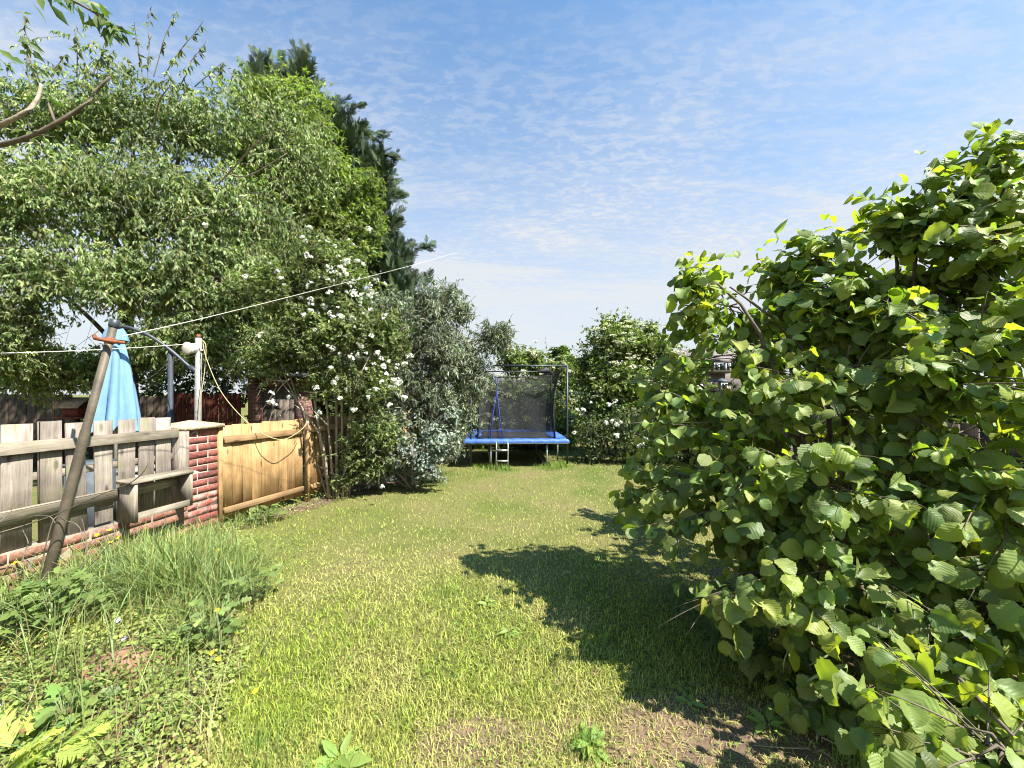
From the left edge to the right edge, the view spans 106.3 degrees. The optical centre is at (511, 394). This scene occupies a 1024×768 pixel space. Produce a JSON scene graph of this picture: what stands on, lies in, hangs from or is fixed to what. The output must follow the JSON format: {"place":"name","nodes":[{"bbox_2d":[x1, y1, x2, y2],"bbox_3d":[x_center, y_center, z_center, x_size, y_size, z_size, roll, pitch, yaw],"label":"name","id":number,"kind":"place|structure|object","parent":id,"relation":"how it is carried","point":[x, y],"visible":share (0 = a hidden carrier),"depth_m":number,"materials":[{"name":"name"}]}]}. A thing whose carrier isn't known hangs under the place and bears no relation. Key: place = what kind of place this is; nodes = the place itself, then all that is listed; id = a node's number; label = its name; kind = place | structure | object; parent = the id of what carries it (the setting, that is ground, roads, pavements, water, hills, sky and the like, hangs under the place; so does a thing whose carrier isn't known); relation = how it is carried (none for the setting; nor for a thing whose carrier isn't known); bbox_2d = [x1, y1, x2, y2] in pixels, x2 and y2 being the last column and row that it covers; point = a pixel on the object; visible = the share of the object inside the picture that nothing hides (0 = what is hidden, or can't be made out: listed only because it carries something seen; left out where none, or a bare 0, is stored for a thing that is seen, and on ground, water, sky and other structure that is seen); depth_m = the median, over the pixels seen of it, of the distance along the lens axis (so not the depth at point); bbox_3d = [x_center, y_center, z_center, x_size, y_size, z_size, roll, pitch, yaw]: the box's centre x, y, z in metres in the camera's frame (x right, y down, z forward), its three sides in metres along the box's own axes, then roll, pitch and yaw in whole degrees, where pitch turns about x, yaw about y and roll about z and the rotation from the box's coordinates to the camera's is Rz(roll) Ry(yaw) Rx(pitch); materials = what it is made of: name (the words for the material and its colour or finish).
{"place":"outdoors","nodes":[
{"label":"outdoors","id":0,"kind":"place"},
{"bbox_2d":[62,458,117,533],"bbox_3d":[-4.384,1.100,4.000,0.310,0.800,0.310,0,0,-17],"label":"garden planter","id":1,"kind":"object","parent":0,"point":[90,489],"visible":0.06,"depth_m":3.89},
{"bbox_2d":[117,464,154,508],"bbox_3d":[-4.526,1.190,4.600,0.390,0.620,0.390,0,0,-17],"label":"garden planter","id":2,"kind":"object","parent":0,"point":[136,470],"visible":0.02,"depth_m":4.67,"materials":[{"name":"white"}]},
{"bbox_2d":[383,715,564,767],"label":"bare earth","id":3,"kind":"structure","parent":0,"point":[462,741],"depth_m":1.64,"materials":[{"name":"soil"}]},
{"bbox_2d":[0,0,1023,394],"label":"sky","id":4,"kind":"structure","parent":0,"point":[568,154],"materials":[{"name":"blue"}]},
{"bbox_2d":[32,395,1023,767],"bbox_3d":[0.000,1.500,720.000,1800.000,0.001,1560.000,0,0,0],"label":"lawn","id":5,"kind":"structure","parent":0,"point":[526,467],"depth_m":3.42,"materials":[{"name":"plant"}]},
{"bbox_2d":[0,394,72,468],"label":"boundary fence","id":6,"kind":"object","parent":5,"relation":"on","point":[21,412],"visible":0.16,"depth_m":7.54,"materials":[{"name":"brown wood"}]},
{"bbox_2d":[0,0,137,147],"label":"overhanging tree","id":7,"kind":"object","parent":5,"relation":"on","point":[99,21],"visible":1,"depth_m":2.80,"materials":[{"name":"green plant"}]},
{"bbox_2d":[53,397,88,422],"bbox_3d":[-7.253,0.775,6.400,0.400,1.450,0.340,0,0,0],"label":"bird table","id":8,"kind":"object","parent":5,"relation":"on","point":[74,408],"visible":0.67,"depth_m":6.30,"materials":[{"name":"red wood"}]},
{"bbox_2d":[91,327,140,458],"bbox_3d":[-5.182,0.280,5.000,0.553,2.440,0.544,0,0,41],"label":"closed parasol","id":9,"kind":"object","parent":5,"relation":"on","point":[118,399],"visible":0.51,"depth_m":4.94,"materials":[{"name":"blue fabric"}]},
{"bbox_2d":[0,337,253,456],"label":"garden hedge","id":10,"kind":"object","parent":5,"relation":"on","point":[154,389],"visible":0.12,"depth_m":9.26,"materials":[{"name":"green plant"}]},
{"bbox_2d":[89,396,167,463],"bbox_3d":[-7.852,0.753,7.976,1.704,1.439,0.057,0,0,-3],"label":"boundary fence","id":11,"kind":"object","parent":5,"relation":"on","point":[156,406],"visible":0.12,"depth_m":7.97,"materials":[{"name":"brown wood"}]},
{"bbox_2d":[118,325,194,422],"bbox_3d":[-4.471,0.315,4.974,1.015,2.371,0.259,0,0,-5],"label":"swing seat frame","id":12,"kind":"object","parent":5,"relation":"on","point":[171,352],"visible":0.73,"depth_m":4.99,"materials":[{"name":"grey metal"}]},
{"bbox_2d":[0,7,366,457],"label":"cherry tree","id":13,"kind":"object","parent":5,"relation":"on","point":[123,277],"visible":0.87,"depth_m":5.81,"materials":[{"name":"green plant"}]},
{"bbox_2d":[194,334,201,420],"bbox_3d":[-3.847,0.383,4.708,0.078,2.234,0.092,0,0,0],"label":"metal pole","id":14,"kind":"object","parent":5,"relation":"on","point":[198,371],"visible":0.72,"depth_m":4.69,"materials":[{"name":"grey metal"}]},
{"bbox_2d":[0,343,195,353],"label":"washing line","id":15,"kind":"object","parent":14,"relation":"attached to","point":[89,350],"visible":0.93,"depth_m":4.06,"materials":[{"name":"fabric"}]},
{"bbox_2d":[135,355,195,384],"bbox_3d":[-4.686,-0.303,5.105,1.923,0.344,0.063,0,0,29],"label":"guy wire","id":16,"kind":"object","parent":14,"relation":"attached to","point":[164,365],"visible":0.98,"depth_m":4.95,"materials":[{"name":"grey metal"}]},
{"bbox_2d":[181,342,202,354],"bbox_3d":[-3.876,-0.549,4.670,0.159,0.150,0.177,0,0,0],"label":"cone lamp","id":17,"kind":"object","parent":14,"relation":"attached to","point":[187,348],"visible":0.98,"depth_m":4.59,"materials":[{"name":"white plastic"}]},
{"bbox_2d":[197,340,205,418],"bbox_3d":[-3.756,-0.182,4.648,0.129,0.962,0.026,0,0,16],"label":"hanging rope","id":18,"kind":"object","parent":14,"relation":"hanging from","point":[203,380],"visible":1,"depth_m":4.64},
{"bbox_2d":[202,342,306,439],"bbox_3d":[-3.166,-0.037,4.714,1.132,1.197,0.369,0,0,-23],"label":"hanging rope","id":19,"kind":"object","parent":14,"relation":"hanging from","point":[233,407],"visible":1,"depth_m":4.60,"materials":[{"name":"beige fabric"}]},
{"bbox_2d":[0,476,410,767],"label":"flower bed","id":20,"kind":"object","parent":5,"relation":"on","point":[363,490],"visible":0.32,"depth_m":1.99,"materials":[{"name":"green plant"}]},
{"bbox_2d":[0,567,73,643],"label":"leafy weed","id":21,"kind":"object","parent":20,"relation":"on","point":[3,589],"visible":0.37,"depth_m":2.34,"materials":[{"name":"green plant"}]},
{"bbox_2d":[0,704,115,767],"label":"lime fern","id":22,"kind":"object","parent":20,"relation":"on","point":[78,740],"visible":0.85,"depth_m":1.55,"materials":[{"name":"green plant"}]},
{"bbox_2d":[0,565,119,644],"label":"leafy weed","id":23,"kind":"object","parent":20,"relation":"on","point":[81,575],"visible":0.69,"depth_m":2.33,"materials":[{"name":"green plant"}]},
{"bbox_2d":[7,681,120,732],"bbox_3d":[-2.006,1.414,1.708,0.277,0.178,0.302,0,0,0],"label":"leafy weed","id":24,"kind":"object","parent":20,"relation":"on","point":[42,715],"visible":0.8,"depth_m":1.72,"materials":[{"name":"green plant"}]},
{"bbox_2d":[0,448,149,608],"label":"dry bramble","id":25,"kind":"object","parent":20,"relation":"on","point":[66,521],"visible":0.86,"depth_m":2.52,"materials":[{"name":"brown plant"}]},
{"bbox_2d":[38,318,124,602],"bbox_3d":[-3.038,0.500,2.708,0.512,2.091,0.102,0,0,-18],"label":"clothes post","id":26,"kind":"object","parent":20,"relation":"on","point":[109,340],"visible":0.93,"depth_m":2.69,"materials":[{"name":"brown wood"}]},
{"bbox_2d":[122,252,456,336],"bbox_3d":[-1.621,-1.242,4.046,0.528,1.653,3.469,0,0,36],"label":"washing line","id":27,"kind":"object","parent":26,"relation":"attached to","point":[251,306],"visible":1,"depth_m":3.35,"materials":[{"name":"fabric"}]},
{"bbox_2d":[0,506,187,601],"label":"brick wall","id":28,"kind":"structure","parent":20,"relation":"on","point":[9,557],"depth_m":3.14,"materials":[{"name":"red brick"}]},
{"bbox_2d":[0,417,188,552],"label":"picket fence","id":29,"kind":"object","parent":28,"relation":"on","point":[19,446],"visible":0.81,"depth_m":3.04,"materials":[{"name":"grey wood"}]},
{"bbox_2d":[116,469,193,522],"bbox_3d":[-3.240,0.917,3.509,0.181,0.367,0.518,0,0,11],"label":"wooden box frame","id":30,"kind":"object","parent":29,"relation":"attached to","point":[182,481],"visible":0.98,"depth_m":3.46,"materials":[{"name":"grey wood"}]},
{"bbox_2d":[94,533,102,583],"bbox_3d":[-2.906,1.238,2.702,0.049,0.525,0.021,0,0,-38],"label":"buttercup","id":31,"kind":"object","parent":20,"relation":"on","point":[97,534],"visible":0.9,"depth_m":2.70,"materials":[{"name":"yellow plant"}]},
{"bbox_2d":[66,646,177,693],"bbox_3d":[-2.116,1.442,2.071,0.521,0.100,0.325,0,0,0],"label":"soil mound","id":32,"kind":"object","parent":20,"relation":"on","point":[124,650],"visible":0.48,"depth_m":2.03,"materials":[{"name":"brown soil"}]},
{"bbox_2d":[0,485,376,767],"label":"ground cover","id":33,"kind":"object","parent":20,"relation":"on","point":[147,762],"visible":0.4,"depth_m":1.89,"materials":[{"name":"green plant"}]},
{"bbox_2d":[171,420,224,536],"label":"brick pillar","id":34,"kind":"structure","parent":20,"relation":"on","point":[203,456],"depth_m":4.06,"materials":[{"name":"brick"}]},
{"bbox_2d":[160,594,251,651],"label":"leafy weed","id":35,"kind":"object","parent":20,"relation":"on","point":[229,621],"visible":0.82,"depth_m":2.25,"materials":[{"name":"green plant"}]},
{"bbox_2d":[217,419,303,529],"bbox_3d":[-3.073,0.918,4.772,0.092,1.167,1.135,0,0,18],"label":"board fence","id":36,"kind":"object","parent":20,"relation":"on","point":[256,468],"visible":0.86,"depth_m":4.68,"materials":[{"name":"beige wood"}]},
{"bbox_2d":[247,502,287,521],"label":"leafy weed","id":37,"kind":"object","parent":20,"relation":"on","point":[271,513],"visible":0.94,"depth_m":4.49,"materials":[{"name":"green plant"}]},
{"bbox_2d":[202,222,421,499],"bbox_3d":[-2.724,-0.394,5.382,2.942,3.986,1.603,0,0,-9],"label":"flowering shrub","id":38,"kind":"object","parent":20,"relation":"on","point":[359,331],"visible":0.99,"depth_m":5.25,"materials":[{"name":"green plant"}]},
{"bbox_2d":[305,413,385,501],"bbox_3d":[-2.579,0.912,6.220,0.090,1.179,1.835,0,0,18],"label":"board fence","id":39,"kind":"object","parent":20,"relation":"on","point":[313,482],"visible":0.37,"depth_m":5.51,"materials":[{"name":"orange wood"}]},
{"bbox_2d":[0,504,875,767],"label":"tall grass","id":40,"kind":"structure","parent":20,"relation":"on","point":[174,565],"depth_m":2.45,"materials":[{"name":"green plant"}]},
{"bbox_2d":[173,392,244,424],"bbox_3d":[-6.254,0.718,7.875,1.416,1.509,0.058,0,0,-8],"label":"boundary fence","id":41,"kind":"object","parent":5,"relation":"on","point":[183,406],"visible":0.31,"depth_m":7.86,"materials":[{"name":"red wood"}]},
{"bbox_2d":[218,563,283,603],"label":"leafy weed","id":42,"kind":"object","parent":5,"relation":"on","point":[264,583],"visible":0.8,"depth_m":2.73,"materials":[{"name":"green plant"}]},
{"bbox_2d":[139,38,436,403],"bbox_3d":[-5.304,-3.974,9.967,7.070,11.047,4.464,0,0,0],"label":"cypress tree","id":43,"kind":"object","parent":5,"relation":"on","point":[402,278],"visible":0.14,"depth_m":9.77,"materials":[{"name":"green plant"}]},
{"bbox_2d":[210,50,390,415],"bbox_3d":[-4.442,-2.677,8.286,3.691,8.465,2.410,0,0,0],"label":"ash tree","id":44,"kind":"object","parent":5,"relation":"on","point":[366,210],"visible":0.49,"depth_m":7.89,"materials":[{"name":"green plant"}]},
{"bbox_2d":[237,373,382,464],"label":"garden shed","id":45,"kind":"structure","parent":5,"relation":"on","point":[286,408],"depth_m":8.07,"materials":[{"name":"brick"}]},
{"bbox_2d":[263,387,295,420],"bbox_3d":[-4.891,0.665,8.097,0.650,1.630,0.055,0,0,-5],"label":"door","id":46,"kind":"structure","parent":45,"relation":"in","point":[287,410],"depth_m":8.08,"materials":[{"name":"brown wood"}]},
{"bbox_2d":[311,730,372,767],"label":"plantain tuft","id":47,"kind":"object","parent":5,"relation":"on","point":[328,746],"visible":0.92,"depth_m":1.55,"materials":[{"name":"green plant"}]},
{"bbox_2d":[309,363,476,461],"bbox_3d":[-2.656,0.440,8.344,4.032,2.294,1.690,0,0,0],"label":"dark laurel","id":48,"kind":"object","parent":5,"relation":"on","point":[331,408],"visible":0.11,"depth_m":8.18,"materials":[{"name":"green plant"}]},
{"bbox_2d":[344,399,470,489],"bbox_3d":[-1.621,0.804,5.916,1.970,1.455,1.029,0,0,0],"label":"silver bush","id":49,"kind":"object","parent":5,"relation":"on","point":[425,467],"visible":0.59,"depth_m":5.85,"materials":[{"name":"green plant"}]},
{"bbox_2d":[390,411,431,460],"bbox_3d":[-2.046,0.910,8.021,0.091,1.182,1.869,0,0,18],"label":"board fence","id":50,"kind":"object","parent":5,"relation":"on","point":[411,434],"visible":0.02,"depth_m":7.75,"materials":[{"name":"orange wood"}]},
{"bbox_2d":[338,274,521,471],"bbox_3d":[-1.349,-0.234,6.437,3.126,3.578,1.565,0,0,0],"label":"gum tree","id":51,"kind":"object","parent":5,"relation":"on","point":[446,362],"visible":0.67,"depth_m":6.34,"materials":[{"name":"green plant"}]},
{"bbox_2d":[477,595,495,606],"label":"plantain tuft","id":52,"kind":"object","parent":5,"relation":"on","point":[485,603],"visible":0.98,"depth_m":2.71,"materials":[{"name":"green plant"}]},
{"bbox_2d":[498,627,516,639],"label":"plantain tuft","id":53,"kind":"object","parent":5,"relation":"on","point":[505,629],"visible":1,"depth_m":2.37,"materials":[{"name":"green plant"}]},
{"bbox_2d":[464,365,569,466],"bbox_3d":[0.054,0.400,8.829,2.178,2.201,2.178,0,0,-3],"label":"trampoline","id":54,"kind":"object","parent":5,"relation":"on","point":[490,437],"visible":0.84,"depth_m":8.00,"materials":[{"name":"metal"}]},
{"bbox_2d":[495,441,508,469],"bbox_3d":[-0.200,1.225,7.670,0.262,0.554,0.132,0,0,-2],"label":"trampoline ladder","id":55,"kind":"object","parent":54,"relation":"attached to","point":[496,450],"visible":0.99,"depth_m":7.64,"materials":[{"name":"metal"}]},
{"bbox_2d":[462,337,588,450],"bbox_3d":[-0.038,0.134,10.817,4.661,3.645,2.290,0,0,0],"label":"elder bush","id":56,"kind":"object","parent":5,"relation":"on","point":[517,402],"visible":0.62,"depth_m":10.65,"materials":[{"name":"green plant"}]},
{"bbox_2d":[200,637,867,767],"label":"straw litter","id":57,"kind":"object","parent":5,"relation":"on","point":[605,713],"visible":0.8,"depth_m":1.80,"materials":[{"name":"beige plant"}]},
{"bbox_2d":[536,345,577,395],"bbox_3d":[3.702,-1.228,30.010,3.968,5.456,2.997,0,0,19],"label":"distant tree","id":58,"kind":"object","parent":5,"relation":"on","point":[562,350],"visible":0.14,"depth_m":29.29,"materials":[{"name":"green plant"}]},
{"bbox_2d":[421,365,837,442],"bbox_3d":[3.713,0.617,12.466,15.111,3.250,2.211,0,0,0],"label":"back hedge","id":59,"kind":"object","parent":5,"relation":"on","point":[583,399],"visible":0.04,"depth_m":12.28,"materials":[{"name":"green plant"}]},
{"bbox_2d":[564,307,705,454],"bbox_3d":[3.041,-0.310,9.277,3.581,3.740,2.177,0,0,0],"label":"elder bush","id":60,"kind":"object","parent":5,"relation":"on","point":[616,342],"visible":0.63,"depth_m":9.07,"materials":[{"name":"green plant"}]},
{"bbox_2d":[500,693,860,767],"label":"bare earth","id":61,"kind":"structure","parent":5,"relation":"on","point":[705,743],"depth_m":1.67,"materials":[{"name":"soil"}]},
{"bbox_2d":[567,722,611,767],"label":"plantain tuft","id":62,"kind":"object","parent":61,"relation":"on","point":[584,745],"visible":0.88,"depth_m":1.61,"materials":[{"name":"green plant"}]},
{"bbox_2d":[674,684,706,712],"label":"plantain tuft","id":63,"kind":"object","parent":61,"relation":"on","point":[681,699],"visible":1,"depth_m":1.86,"materials":[{"name":"green plant"}]},
{"bbox_2d":[745,703,791,745],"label":"plantain tuft","id":64,"kind":"object","parent":61,"relation":"on","point":[759,719],"visible":0.98,"depth_m":1.74,"materials":[{"name":"green plant"}]},
{"bbox_2d":[753,732,834,767],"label":"dead twig heap","id":65,"kind":"object","parent":61,"relation":"on","point":[817,734],"visible":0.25,"depth_m":1.60,"materials":[{"name":"brown wood"}]},
{"bbox_2d":[561,399,812,465],"bbox_3d":[4.107,1.075,8.521,6.283,2.386,2.322,0,0,-14],"label":"rambling rose","id":66,"kind":"object","parent":5,"relation":"on","point":[594,432],"visible":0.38,"depth_m":8.25,"materials":[{"name":"green plant"}]},
{"bbox_2d":[608,118,1023,767],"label":"hazel bush","id":67,"kind":"object","parent":5,"relation":"on","point":[938,660],"visible":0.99,"depth_m":1.83,"materials":[{"name":"green plant"}]},
{"bbox_2d":[728,339,907,378],"bbox_3d":[21.866,-2.123,25.960,13.843,7.247,6.337,0,0,0],"label":"distant tree","id":68,"kind":"object","parent":5,"relation":"on","point":[802,363],"visible":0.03,"depth_m":25.14,"materials":[{"name":"green plant"}]},
{"bbox_2d":[783,651,861,707],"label":"strap leaf plant","id":69,"kind":"object","parent":5,"relation":"on","point":[840,666],"visible":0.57,"depth_m":1.62,"materials":[{"name":"green plant"}]},
{"bbox_2d":[715,380,1014,455],"bbox_3d":[4.305,0.719,5.184,1.558,2.230,7.176,0,0,0],"label":"boundary hedge","id":70,"kind":"object","parent":5,"relation":"on","point":[955,418],"depth_m":3.70,"materials":[{"name":"green plant"}]},
{"bbox_2d":[708,567,1023,687],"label":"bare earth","id":71,"kind":"structure","parent":5,"relation":"on","point":[715,570],"depth_m":2.38,"materials":[{"name":"soil"}]},
{"bbox_2d":[719,413,1023,574],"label":"boundary fence","id":72,"kind":"object","parent":5,"relation":"on","point":[971,432],"visible":0.03,"depth_m":3.24,"materials":[{"name":"brown wood"}]},
{"bbox_2d":[677,350,741,394],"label":"brick house","id":73,"kind":"structure","parent":0,"point":[720,376],"depth_m":34.58,"materials":[{"name":"brick"}]},
{"bbox_2d":[714,362,730,371],"bbox_3d":[18.881,-2.459,34.484,1.496,0.839,0.112,0,0,0],"label":"window","id":74,"kind":"structure","parent":73,"relation":"in","point":[723,369],"depth_m":34.42,"materials":[{"name":"white plastic"}]},
{"bbox_2d":[721,382,727,389],"bbox_3d":[18.428,-0.703,33.334,0.589,0.680,0.112,0,0,0],"label":"window","id":75,"kind":"structure","parent":73,"relation":"in","point":[722,383],"depth_m":33.28,"materials":[{"name":"white plastic"}]}
]}

